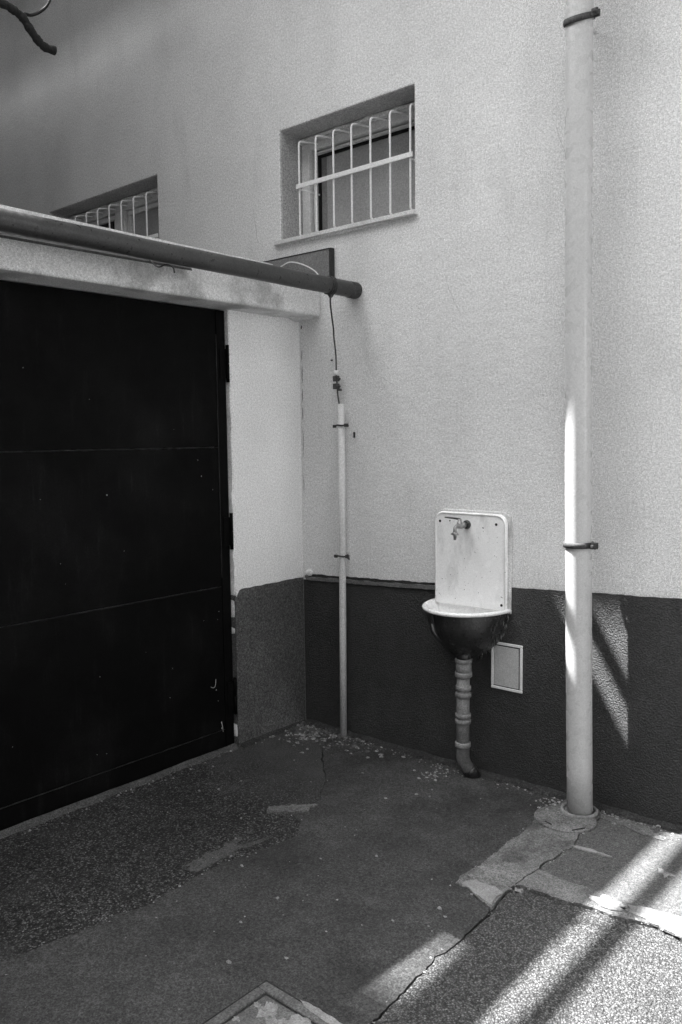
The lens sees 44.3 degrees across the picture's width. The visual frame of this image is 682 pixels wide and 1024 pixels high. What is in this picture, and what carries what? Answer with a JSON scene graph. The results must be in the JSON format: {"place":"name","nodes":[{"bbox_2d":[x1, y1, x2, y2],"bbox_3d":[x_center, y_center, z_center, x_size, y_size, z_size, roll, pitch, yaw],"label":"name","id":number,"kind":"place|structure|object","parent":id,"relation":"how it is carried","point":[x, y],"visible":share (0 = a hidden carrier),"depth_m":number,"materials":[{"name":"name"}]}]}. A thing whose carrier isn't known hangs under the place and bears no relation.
{"place":"outdoors","nodes":[
{"label":"outdoors","id":0,"kind":"place"},
{"bbox_2d":[0,0,56,54],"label":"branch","id":1,"kind":"object","parent":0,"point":[29,28],"visible":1,"depth_m":3.22,"materials":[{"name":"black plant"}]},
{"bbox_2d":[0,718,681,1023],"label":"ground","id":2,"kind":"structure","parent":0,"point":[521,953],"depth_m":2.91,"materials":[{"name":"grey asphalt"}]},
{"bbox_2d":[0,204,319,830],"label":"garage","id":3,"kind":"structure","parent":2,"relation":"on","point":[118,359],"depth_m":3.85,"materials":[{"name":"paint"}]},
{"bbox_2d":[202,980,341,1023],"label":"manhole","id":4,"kind":"object","parent":2,"relation":"in","point":[266,1002],"visible":1,"depth_m":2.34,"materials":[{"name":"concrete"}]},
{"bbox_2d":[22,760,522,1009],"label":"pebbles","id":5,"kind":"object","parent":2,"relation":"on","point":[228,961],"visible":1,"depth_m":3.07,"materials":[{"name":"stone"}]},
{"bbox_2d":[284,721,384,752],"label":"dead leaves","id":6,"kind":"object","parent":2,"relation":"on","point":[303,729],"visible":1,"depth_m":4.54,"materials":[{"name":"grey plant"}]},
{"bbox_2d":[269,724,404,773],"bbox_3d":[-0.057,1.218,4.313,0.767,0.012,0.450,4,7,41],"label":"rubble","id":7,"kind":"object","parent":2,"relation":"on","point":[313,736],"visible":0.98,"depth_m":4.46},
{"bbox_2d":[0,0,681,825],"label":"house","id":8,"kind":"structure","parent":2,"relation":"on","point":[404,160],"depth_m":3.98,"materials":[{"name":"paint"}]},
{"bbox_2d":[74,194,158,237],"bbox_3d":[-1.506,-1.871,5.859,1.272,0.578,0.075,4,7,41],"label":"window","id":9,"kind":"structure","parent":8,"relation":"in","point":[152,204],"depth_m":5.76,"materials":[{"name":"paint"}]},
{"bbox_2d":[0,208,361,298],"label":"roof pipe","id":10,"kind":"object","parent":8,"relation":"attached to","point":[32,226],"visible":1,"depth_m":3.45,"materials":[{"name":"metal"}]},
{"bbox_2d":[264,248,334,276],"bbox_3d":[-0.375,-1.316,4.635,0.883,0.153,0.028,4,7,41],"label":"wall board","id":11,"kind":"object","parent":8,"relation":"attached to","point":[321,262],"depth_m":4.42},
{"bbox_2d":[280,262,354,735],"bbox_3d":[-0.165,-0.062,4.477,0.490,2.559,0.179,4,7,41],"label":"lightning conductor","id":12,"kind":"object","parent":8,"relation":"attached to","point":[342,425],"visible":0.92,"depth_m":4.40,"materials":[{"name":"white paint"}]},
{"bbox_2d":[302,109,414,234],"bbox_3d":[0.143,-1.764,4.430,0.890,0.578,0.077,4,7,41],"label":"window","id":13,"kind":"structure","parent":8,"relation":"in","point":[399,122],"depth_m":4.49,"materials":[{"name":"paint"}]},
{"bbox_2d":[422,509,511,778],"bbox_3d":[0.534,0.640,3.877,0.429,1.282,0.266,4,7,41],"label":"wash basin","id":14,"kind":"object","parent":8,"relation":"attached to","point":[467,609],"visible":1,"depth_m":3.88,"materials":[{"name":"enamel"},{"name":"cast iron"},{"name":"plastic"}]},
{"bbox_2d":[491,642,522,693],"bbox_3d":[0.770,0.712,3.862,0.162,0.222,0.031,4,7,41],"label":"access panel","id":15,"kind":"object","parent":8,"relation":"attached to","point":[506,666],"visible":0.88,"depth_m":3.85,"materials":[{"name":"white paint"}]},
{"bbox_2d":[494,645,518,688],"bbox_3d":[0.761,0.714,3.855,0.128,0.187,0.003,4,7,41],"label":"hatch door","id":16,"kind":"structure","parent":15,"relation":"in","point":[506,659],"depth_m":3.85,"materials":[{"name":"grey metal"}]},
{"bbox_2d":[560,0,600,819],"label":"downpipe","id":17,"kind":"object","parent":8,"relation":"attached to","point":[579,544],"visible":0.98,"depth_m":3.38,"materials":[{"name":"metal"}]},
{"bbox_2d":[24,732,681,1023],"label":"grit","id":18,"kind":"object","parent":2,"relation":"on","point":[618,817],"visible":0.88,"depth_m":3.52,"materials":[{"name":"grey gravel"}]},
{"bbox_2d":[534,805,596,833],"bbox_3d":[0.932,1.283,3.484,0.256,0.028,0.236,4,7,41],"label":"concrete base","id":19,"kind":"object","parent":2,"relation":"on","point":[555,821],"visible":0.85,"depth_m":3.45,"materials":[{"name":"concrete"}]}
]}

